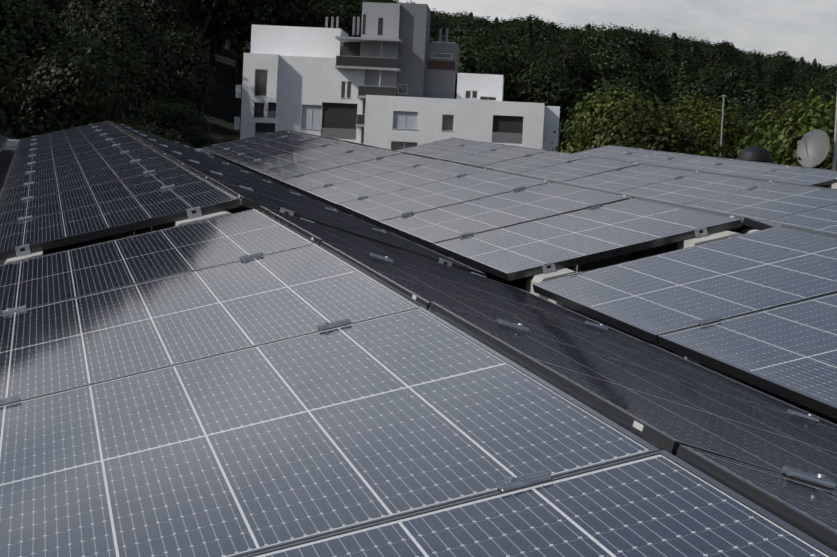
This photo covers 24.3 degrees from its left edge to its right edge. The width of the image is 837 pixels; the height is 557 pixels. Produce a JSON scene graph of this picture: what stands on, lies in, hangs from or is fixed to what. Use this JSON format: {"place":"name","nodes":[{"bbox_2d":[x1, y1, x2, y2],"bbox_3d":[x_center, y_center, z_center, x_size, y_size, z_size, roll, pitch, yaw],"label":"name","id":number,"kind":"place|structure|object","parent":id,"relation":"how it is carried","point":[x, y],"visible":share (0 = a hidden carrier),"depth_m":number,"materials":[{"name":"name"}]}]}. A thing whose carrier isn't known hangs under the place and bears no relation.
{"place":"outdoors","nodes":[
{"label":"outdoors","id":0,"kind":"place"},
{"bbox_2d":[100,0,573,151],"bbox_3d":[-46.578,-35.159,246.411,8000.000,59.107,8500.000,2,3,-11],"label":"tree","id":1,"kind":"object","parent":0,"point":[225,109],"depth_m":232.43,"materials":[{"name":"green plant"}]},
{"bbox_2d":[0,42,37,139],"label":"tree","id":2,"kind":"object","parent":1,"relation":"on","point":[5,108],"visible":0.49,"depth_m":108.97,"materials":[{"name":"green plant"}]},
{"bbox_2d":[22,0,66,34],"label":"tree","id":3,"kind":"object","parent":1,"relation":"on","point":[53,6],"depth_m":174.42,"materials":[{"name":"green plant"}]},
{"bbox_2d":[1,0,89,26],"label":"tree","id":4,"kind":"object","parent":1,"relation":"on","point":[58,4],"visible":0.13,"depth_m":174.88,"materials":[{"name":"green plant"}]},
{"bbox_2d":[0,0,95,124],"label":"tree","id":5,"kind":"object","parent":1,"relation":"on","point":[22,37],"visible":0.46,"depth_m":133.85,"materials":[{"name":"green plant"}]},
{"bbox_2d":[1,39,146,138],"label":"tree","id":6,"kind":"object","parent":1,"relation":"on","point":[59,106],"visible":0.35,"depth_m":112.92,"materials":[{"name":"green plant"}]},
{"bbox_2d":[49,0,115,53],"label":"tree","id":7,"kind":"object","parent":1,"relation":"on","point":[80,26],"visible":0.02,"depth_m":169.98,"materials":[{"name":"green plant"}]},
{"bbox_2d":[52,27,160,125],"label":"tree","id":8,"kind":"object","parent":1,"relation":"on","point":[127,59],"visible":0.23,"depth_m":154.96,"materials":[{"name":"green plant"}]},
{"bbox_2d":[67,0,177,125],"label":"tree","id":9,"kind":"object","parent":1,"relation":"on","point":[107,21],"visible":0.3,"depth_m":169.16,"materials":[{"name":"green plant"}]},
{"bbox_2d":[60,5,185,123],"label":"tree","id":10,"kind":"object","parent":1,"relation":"on","point":[155,72],"visible":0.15,"depth_m":170.42,"materials":[{"name":"green plant"}]},
{"bbox_2d":[116,116,185,144],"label":"tree","id":11,"kind":"object","parent":1,"relation":"on","point":[148,129],"visible":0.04,"depth_m":123.58,"materials":[{"name":"green plant"}]},
{"bbox_2d":[107,0,194,35],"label":"tree","id":12,"kind":"object","parent":1,"relation":"on","point":[186,2],"visible":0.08,"depth_m":205.23,"materials":[{"name":"green plant"}]},
{"bbox_2d":[112,0,193,52],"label":"tree","id":13,"kind":"object","parent":1,"relation":"on","point":[166,17],"visible":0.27,"depth_m":200.92,"materials":[{"name":"green plant"}]},
{"bbox_2d":[139,122,210,148],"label":"tree","id":14,"kind":"object","parent":1,"relation":"on","point":[196,141],"visible":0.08,"depth_m":155.87,"materials":[{"name":"green plant"}]},
{"bbox_2d":[138,96,213,148],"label":"tree","id":15,"kind":"object","parent":1,"relation":"on","point":[177,116],"visible":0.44,"depth_m":160.66,"materials":[{"name":"green plant"}]},
{"bbox_2d":[135,22,220,126],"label":"tree","id":16,"kind":"object","parent":1,"relation":"on","point":[183,62],"visible":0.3,"depth_m":180.14,"materials":[{"name":"green plant"}]},
{"bbox_2d":[165,133,194,147],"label":"tree","id":17,"kind":"object","parent":1,"relation":"on","point":[181,140],"visible":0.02,"depth_m":149.18,"materials":[{"name":"green plant"}]},
{"bbox_2d":[180,5,231,54],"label":"tree","id":18,"kind":"object","parent":1,"relation":"on","point":[214,43],"visible":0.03,"depth_m":218.80,"materials":[{"name":"green plant"}]},
{"bbox_2d":[180,0,252,117],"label":"tree","id":19,"kind":"object","parent":1,"relation":"on","point":[198,19],"visible":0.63,"depth_m":211.26,"materials":[{"name":"green plant"}]},
{"bbox_2d":[225,24,233,49],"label":"tree","id":20,"kind":"object","parent":1,"relation":"on","point":[228,44],"depth_m":269.39,"materials":[{"name":"green plant"}]},
{"bbox_2d":[219,0,245,86],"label":"tree","id":21,"kind":"object","parent":1,"relation":"on","point":[237,81],"visible":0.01,"depth_m":243.64,"materials":[{"name":"green plant"}]},
{"bbox_2d":[238,38,250,84],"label":"tree","id":22,"kind":"object","parent":1,"relation":"on","point":[244,48],"visible":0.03,"depth_m":207.65,"materials":[{"name":"green plant"}]},
{"bbox_2d":[230,8,300,73],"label":"tree","id":23,"kind":"object","parent":1,"relation":"on","point":[244,44],"visible":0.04,"depth_m":222.23,"materials":[{"name":"green plant"}]},
{"bbox_2d":[290,0,333,26],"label":"tree","id":24,"kind":"object","parent":1,"relation":"on","point":[325,4],"visible":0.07,"depth_m":228.08,"materials":[{"name":"green plant"}]},
{"bbox_2d":[300,0,389,42],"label":"tree","id":25,"kind":"object","parent":1,"relation":"on","point":[345,12],"visible":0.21,"depth_m":219.41,"materials":[{"name":"green plant"}]},
{"bbox_2d":[234,2,559,151],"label":"apartment building","id":26,"kind":"structure","parent":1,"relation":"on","point":[394,79],"depth_m":185.68,"materials":[{"name":"white paint"}]},
{"bbox_2d":[0,147,836,423],"bbox_3d":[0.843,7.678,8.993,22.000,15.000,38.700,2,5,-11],"label":"hall roof slab","id":27,"kind":"structure","parent":1,"relation":"on","point":[6,155],"depth_m":10.41,"materials":[{"name":"grey concrete"}]},
{"bbox_2d":[4,139,207,153],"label":"roof parapet","id":28,"kind":"structure","parent":27,"relation":"on","point":[11,143],"depth_m":26.36,"materials":[{"name":"metal"}]},
{"bbox_2d":[4,154,836,382],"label":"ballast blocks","id":29,"kind":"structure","parent":27,"relation":"on","point":[606,262],"depth_m":9.02,"materials":[{"name":"concrete"}]},
{"bbox_2d":[0,120,836,556],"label":"solar panels","id":30,"kind":"object","parent":29,"relation":"on","point":[196,390],"visible":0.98,"depth_m":4.47,"materials":[{"name":"grey"}]},
{"bbox_2d":[0,124,836,490],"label":"panel clamps","id":31,"kind":"object","parent":30,"relation":"attached to","point":[510,482],"visible":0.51,"depth_m":6.10,"materials":[{"name":"metal"}]},
{"bbox_2d":[182,136,787,430],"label":"module labels","id":32,"kind":"object","parent":30,"relation":"attached to","point":[638,426],"visible":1,"depth_m":2.86,"materials":[{"name":"grey paper"}]},
{"bbox_2d":[429,8,443,40],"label":"tree","id":33,"kind":"object","parent":1,"relation":"on","point":[434,34],"visible":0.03,"depth_m":267.48,"materials":[{"name":"green plant"}]},
{"bbox_2d":[431,22,463,41],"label":"tree","id":34,"kind":"object","parent":1,"relation":"on","point":[445,27],"visible":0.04,"depth_m":288.09,"materials":[{"name":"green plant"}]},
{"bbox_2d":[431,14,467,26],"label":"tree","id":35,"kind":"object","parent":1,"relation":"on","point":[446,20],"visible":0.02,"depth_m":326.37,"materials":[{"name":"green plant"}]},
{"bbox_2d":[430,11,471,25],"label":"tree","id":36,"kind":"object","parent":1,"relation":"on","point":[441,17],"visible":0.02,"depth_m":340.29,"materials":[{"name":"green plant"}]},
{"bbox_2d":[442,16,486,44],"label":"tree","id":37,"kind":"object","parent":1,"relation":"on","point":[466,29],"visible":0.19,"depth_m":260.11,"materials":[{"name":"green plant"}]},
{"bbox_2d":[430,39,505,74],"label":"tree","id":38,"kind":"object","parent":1,"relation":"on","point":[477,66],"visible":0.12,"depth_m":203.24,"materials":[{"name":"green plant"}]},
{"bbox_2d":[448,33,490,49],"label":"tree","id":39,"kind":"object","parent":1,"relation":"on","point":[468,43],"visible":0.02,"depth_m":236.01,"materials":[{"name":"green plant"}]},
{"bbox_2d":[454,30,506,50],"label":"tree","id":40,"kind":"object","parent":1,"relation":"on","point":[475,36],"visible":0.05,"depth_m":247.55,"materials":[{"name":"green plant"}]},
{"bbox_2d":[466,15,495,27],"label":"tree","id":41,"kind":"object","parent":1,"relation":"on","point":[482,20],"visible":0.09,"depth_m":328.04,"materials":[{"name":"green plant"}]},
{"bbox_2d":[468,53,518,100],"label":"tree","id":42,"kind":"object","parent":1,"relation":"on","point":[505,98],"visible":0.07,"depth_m":212.05,"materials":[{"name":"green plant"}]},
{"bbox_2d":[463,19,528,59],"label":"tree","id":43,"kind":"object","parent":1,"relation":"on","point":[486,29],"visible":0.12,"depth_m":252.90,"materials":[{"name":"green plant"}]},
{"bbox_2d":[457,37,544,100],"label":"tree","id":44,"kind":"object","parent":1,"relation":"on","point":[514,60],"visible":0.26,"depth_m":216.57,"materials":[{"name":"green plant"}]},
{"bbox_2d":[477,31,525,97],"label":"tree","id":45,"kind":"object","parent":1,"relation":"on","point":[497,41],"visible":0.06,"depth_m":229.49,"materials":[{"name":"green plant"}]},
{"bbox_2d":[499,19,538,36],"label":"tree","id":46,"kind":"object","parent":1,"relation":"on","point":[503,28],"visible":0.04,"depth_m":290.83,"materials":[{"name":"green plant"}]},
{"bbox_2d":[501,22,539,45],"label":"tree","id":47,"kind":"object","parent":1,"relation":"on","point":[521,31],"visible":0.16,"depth_m":276.67,"materials":[{"name":"green plant"}]},
{"bbox_2d":[500,14,545,81],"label":"tree","id":48,"kind":"object","parent":1,"relation":"on","point":[535,19],"visible":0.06,"depth_m":313.86,"materials":[{"name":"green plant"}]},
{"bbox_2d":[520,15,540,57],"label":"tree","id":49,"kind":"object","parent":1,"relation":"on","point":[528,33],"visible":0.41,"depth_m":256.00,"materials":[{"name":"green plant"}]},
{"bbox_2d":[515,25,563,50],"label":"tree","id":50,"kind":"object","parent":1,"relation":"on","point":[545,37],"visible":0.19,"depth_m":272.26,"materials":[{"name":"green plant"}]},
{"bbox_2d":[504,53,585,127],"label":"tree","id":51,"kind":"object","parent":1,"relation":"on","point":[549,83],"visible":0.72,"depth_m":212.97,"materials":[{"name":"green plant"}]},
{"bbox_2d":[526,39,564,55],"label":"tree","id":52,"kind":"object","parent":1,"relation":"on","point":[544,47],"visible":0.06,"depth_m":263.59,"materials":[{"name":"green plant"}]},
{"bbox_2d":[521,42,570,101],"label":"tree","id":53,"kind":"object","parent":1,"relation":"on","point":[550,53],"visible":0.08,"depth_m":244.68,"materials":[{"name":"green plant"}]},
{"bbox_2d":[534,20,564,41],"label":"tree","id":54,"kind":"object","parent":1,"relation":"on","point":[546,24],"visible":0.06,"depth_m":317.97,"materials":[{"name":"green plant"}]},
{"bbox_2d":[535,43,604,152],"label":"tree","id":55,"kind":"object","parent":1,"relation":"on","point":[572,62],"visible":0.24,"depth_m":223.00,"materials":[{"name":"green plant"}]},
{"bbox_2d":[556,26,597,50],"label":"tree","id":56,"kind":"object","parent":1,"relation":"on","point":[576,37],"visible":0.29,"depth_m":284.71,"materials":[{"name":"green plant"}]},
{"bbox_2d":[557,44,598,140],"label":"tree","id":57,"kind":"object","parent":1,"relation":"on","point":[586,54],"visible":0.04,"depth_m":238.00,"materials":[{"name":"green plant"}]},
{"bbox_2d":[579,24,592,49],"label":"tree","id":58,"kind":"object","parent":1,"relation":"on","point":[587,32],"visible":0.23,"depth_m":281.94,"materials":[{"name":"green plant"}]},
{"bbox_2d":[562,45,620,86],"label":"tree","id":59,"kind":"object","parent":1,"relation":"on","point":[595,51],"visible":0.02,"depth_m":244.25,"materials":[{"name":"green plant"}]},
{"bbox_2d":[550,82,668,151],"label":"tree","id":60,"kind":"object","parent":1,"relation":"on","point":[572,123],"visible":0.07,"depth_m":123.67,"materials":[{"name":"green plant"}]},
{"bbox_2d":[592,43,642,83],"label":"tree","id":61,"kind":"object","parent":1,"relation":"on","point":[601,72],"visible":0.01,"depth_m":236.84,"materials":[{"name":"green plant"}]},
{"bbox_2d":[584,22,658,65],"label":"tree","id":62,"kind":"object","parent":1,"relation":"on","point":[599,30],"visible":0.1,"depth_m":256.00,"materials":[{"name":"green plant"}]},
{"bbox_2d":[590,29,664,69],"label":"tree","id":63,"kind":"object","parent":1,"relation":"on","point":[640,47],"visible":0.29,"depth_m":249.61,"materials":[{"name":"green plant"}]},
{"bbox_2d":[581,41,675,103],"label":"tree","id":64,"kind":"object","parent":1,"relation":"on","point":[623,63],"visible":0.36,"depth_m":221.30,"materials":[{"name":"green plant"}]},
{"bbox_2d":[563,88,701,153],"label":"tree","id":65,"kind":"object","parent":1,"relation":"on","point":[591,108],"visible":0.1,"depth_m":113.58,"materials":[{"name":"green plant"}]},
{"bbox_2d":[601,70,665,107],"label":"tree","id":66,"kind":"object","parent":1,"relation":"on","point":[636,82],"visible":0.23,"depth_m":203.91,"materials":[{"name":"green plant"}]},
{"bbox_2d":[614,24,657,49],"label":"tree","id":67,"kind":"object","parent":1,"relation":"on","point":[639,34],"visible":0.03,"depth_m":280.61,"materials":[{"name":"green plant"}]},
{"bbox_2d":[572,99,732,158],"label":"tree","id":68,"kind":"object","parent":1,"relation":"on","point":[652,135],"visible":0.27,"depth_m":103.34,"materials":[{"name":"green plant"}]},
{"bbox_2d":[642,58,675,111],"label":"tree","id":69,"kind":"object","parent":1,"relation":"on","point":[665,87],"visible":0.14,"depth_m":221.50,"materials":[{"name":"green plant"}]},
{"bbox_2d":[654,35,689,53],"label":"tree","id":70,"kind":"object","parent":1,"relation":"on","point":[681,44],"visible":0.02,"depth_m":286.75,"materials":[{"name":"green plant"}]},
{"bbox_2d":[666,32,683,74],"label":"tree","id":71,"kind":"object","parent":1,"relation":"on","point":[673,46],"visible":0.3,"depth_m":251.98,"materials":[{"name":"green plant"}]},
{"bbox_2d":[647,39,708,79],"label":"tree","id":72,"kind":"object","parent":1,"relation":"on","point":[693,65],"visible":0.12,"depth_m":256.47,"materials":[{"name":"green plant"}]},
{"bbox_2d":[653,39,704,71],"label":"tree","id":73,"kind":"object","parent":1,"relation":"on","point":[679,48],"visible":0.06,"depth_m":262.37,"materials":[{"name":"green plant"}]},
{"bbox_2d":[655,58,706,101],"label":"tree","id":74,"kind":"object","parent":1,"relation":"on","point":[676,72],"visible":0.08,"depth_m":232.32,"materials":[{"name":"green plant"}]},
{"bbox_2d":[677,55,691,91],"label":"tree","id":75,"kind":"object","parent":1,"relation":"on","point":[685,67],"visible":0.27,"depth_m":217.95,"materials":[{"name":"green plant"}]},
{"bbox_2d":[669,41,710,70],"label":"tree","id":76,"kind":"object","parent":1,"relation":"on","point":[700,48],"visible":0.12,"depth_m":288.31,"materials":[{"name":"green plant"}]},
{"bbox_2d":[690,41,700,70],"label":"tree","id":77,"kind":"object","parent":1,"relation":"on","point":[693,48],"visible":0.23,"depth_m":278.12,"materials":[{"name":"green plant"}]},
{"bbox_2d":[665,93,755,158],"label":"tree","id":78,"kind":"object","parent":1,"relation":"on","point":[710,115],"visible":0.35,"depth_m":159.94,"materials":[{"name":"green plant"}]},
{"bbox_2d":[662,61,766,109],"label":"tree","id":79,"kind":"object","parent":1,"relation":"on","point":[713,88],"visible":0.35,"depth_m":201.29,"materials":[{"name":"green plant"}]},
{"bbox_2d":[702,40,736,53],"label":"tree","id":80,"kind":"object","parent":1,"relation":"on","point":[713,44],"visible":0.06,"depth_m":338.56,"materials":[{"name":"green plant"}]},
{"bbox_2d":[692,63,749,84],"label":"tree","id":81,"kind":"object","parent":1,"relation":"on","point":[709,68],"visible":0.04,"depth_m":242.50,"materials":[{"name":"green plant"}]},
{"bbox_2d":[698,41,744,70],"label":"tree","id":82,"kind":"object","parent":1,"relation":"on","point":[715,52],"visible":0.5,"depth_m":285.85,"materials":[{"name":"green plant"}]},
{"bbox_2d":[719,95,725,155],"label":"pole","id":83,"kind":"object","parent":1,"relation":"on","point":[724,96],"visible":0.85,"depth_m":118.17,"materials":[{"name":"metal"}]},
{"bbox_2d":[708,51,750,81],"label":"tree","id":84,"kind":"object","parent":1,"relation":"on","point":[722,64],"visible":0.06,"depth_m":270.93,"materials":[{"name":"green plant"}]},
{"bbox_2d":[719,100,771,140],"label":"tree","id":85,"kind":"object","parent":1,"relation":"on","point":[749,111],"visible":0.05,"depth_m":179.63,"materials":[{"name":"green plant"}]},
{"bbox_2d":[725,66,778,117],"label":"tree","id":86,"kind":"object","parent":1,"relation":"on","point":[741,84],"visible":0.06,"depth_m":197.84,"materials":[{"name":"green plant"}]},
{"bbox_2d":[738,55,768,72],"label":"tree","id":87,"kind":"object","parent":1,"relation":"on","point":[748,64],"visible":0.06,"depth_m":291.15,"materials":[{"name":"green plant"}]},
{"bbox_2d":[750,52,768,87],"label":"tree","id":88,"kind":"object","parent":1,"relation":"on","point":[756,63],"visible":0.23,"depth_m":248.91,"materials":[{"name":"green plant"}]},
{"bbox_2d":[746,49,777,64],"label":"tree","id":89,"kind":"object","parent":1,"relation":"on","point":[751,54],"visible":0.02,"depth_m":324.83,"materials":[{"name":"green plant"}]},
{"bbox_2d":[754,69,787,93],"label":"tree","id":90,"kind":"object","parent":1,"relation":"on","point":[770,81],"visible":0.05,"depth_m":209.14,"materials":[{"name":"green plant"}]},
{"bbox_2d":[746,58,802,92],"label":"tree","id":91,"kind":"object","parent":1,"relation":"on","point":[776,73],"visible":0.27,"depth_m":253.04,"materials":[{"name":"green plant"}]},
{"bbox_2d":[729,82,825,117],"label":"tree","id":92,"kind":"object","parent":1,"relation":"on","point":[769,97],"visible":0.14,"depth_m":194.64,"materials":[{"name":"green plant"}]},
{"bbox_2d":[722,102,835,164],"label":"tree","id":93,"kind":"object","parent":1,"relation":"on","point":[763,140],"visible":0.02,"depth_m":104.89,"materials":[{"name":"green plant"}]},
{"bbox_2d":[732,98,827,158],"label":"tree","id":94,"kind":"object","parent":1,"relation":"on","point":[775,115],"visible":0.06,"depth_m":128.10,"materials":[{"name":"green plant"}]},
{"bbox_2d":[767,51,798,73],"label":"tree","id":95,"kind":"object","parent":1,"relation":"on","point":[788,59],"visible":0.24,"depth_m":301.95,"materials":[{"name":"green plant"}]},
{"bbox_2d":[744,78,823,138],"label":"tree","id":96,"kind":"object","parent":1,"relation":"on","point":[786,97],"visible":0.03,"depth_m":172.59,"materials":[{"name":"green plant"}]},
{"bbox_2d":[762,61,813,87],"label":"tree","id":97,"kind":"object","parent":1,"relation":"on","point":[801,78],"visible":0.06,"depth_m":269.33,"materials":[{"name":"green plant"}]},
{"bbox_2d":[755,85,836,168],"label":"tree","id":98,"kind":"object","parent":1,"relation":"on","point":[814,120],"visible":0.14,"depth_m":86.40,"materials":[{"name":"green plant"}]},
{"bbox_2d":[773,121,836,170],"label":"bush","id":99,"kind":"object","parent":1,"relation":"on","point":[787,152],"visible":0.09,"depth_m":85.70,"materials":[{"name":"green plant"}]},
{"bbox_2d":[788,66,830,89],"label":"tree","id":100,"kind":"object","parent":1,"relation":"on","point":[817,76],"visible":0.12,"depth_m":269.73,"materials":[{"name":"green plant"}]},
{"bbox_2d":[794,85,836,95],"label":"tree","id":101,"kind":"object","parent":1,"relation":"on","point":[828,90],"visible":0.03,"depth_m":217.01,"materials":[{"name":"green plant"}]},
{"bbox_2d":[795,63,836,78],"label":"tree","id":102,"kind":"object","parent":1,"relation":"on","point":[822,70],"visible":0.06,"depth_m":286.80,"materials":[{"name":"green plant"}]},
{"bbox_2d":[796,96,835,121],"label":"tree","id":103,"kind":"object","parent":1,"relation":"on","point":[830,110],"depth_m":118.13,"materials":[{"name":"green plant"}]},
{"bbox_2d":[801,80,833,99],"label":"tree","id":104,"kind":"object","parent":1,"relation":"on","point":[821,87],"visible":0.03,"depth_m":217.02,"materials":[{"name":"green plant"}]},
{"bbox_2d":[801,87,836,105],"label":"tree","id":105,"kind":"object","parent":1,"relation":"on","point":[820,92],"visible":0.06,"depth_m":203.89,"materials":[{"name":"green plant"}]},
{"bbox_2d":[816,71,836,89],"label":"tree","id":106,"kind":"object","parent":1,"relation":"on","point":[833,82],"visible":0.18,"depth_m":252.94,"materials":[{"name":"green plant"}]},
{"bbox_2d":[393,0,836,68],"label":"sky","id":107,"kind":"structure","parent":0,"point":[807,29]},
{"bbox_3d":[7.661,5.952,41.876,22.000,13.300,23.300,2,5,-11],"label":"annex roof slab","id":108,"kind":"object","parent":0,"visible":0},
{"bbox_2d":[738,146,774,162],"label":"dome","id":109,"kind":"structure","parent":108,"relation":"on","point":[757,153],"depth_m":40.05,"materials":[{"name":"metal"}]},
{"bbox_2d":[797,96,836,169],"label":"satellite dish","id":110,"kind":"object","parent":108,"relation":"on","point":[813,148],"visible":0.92,"depth_m":43.88,"materials":[{"name":"metal"}]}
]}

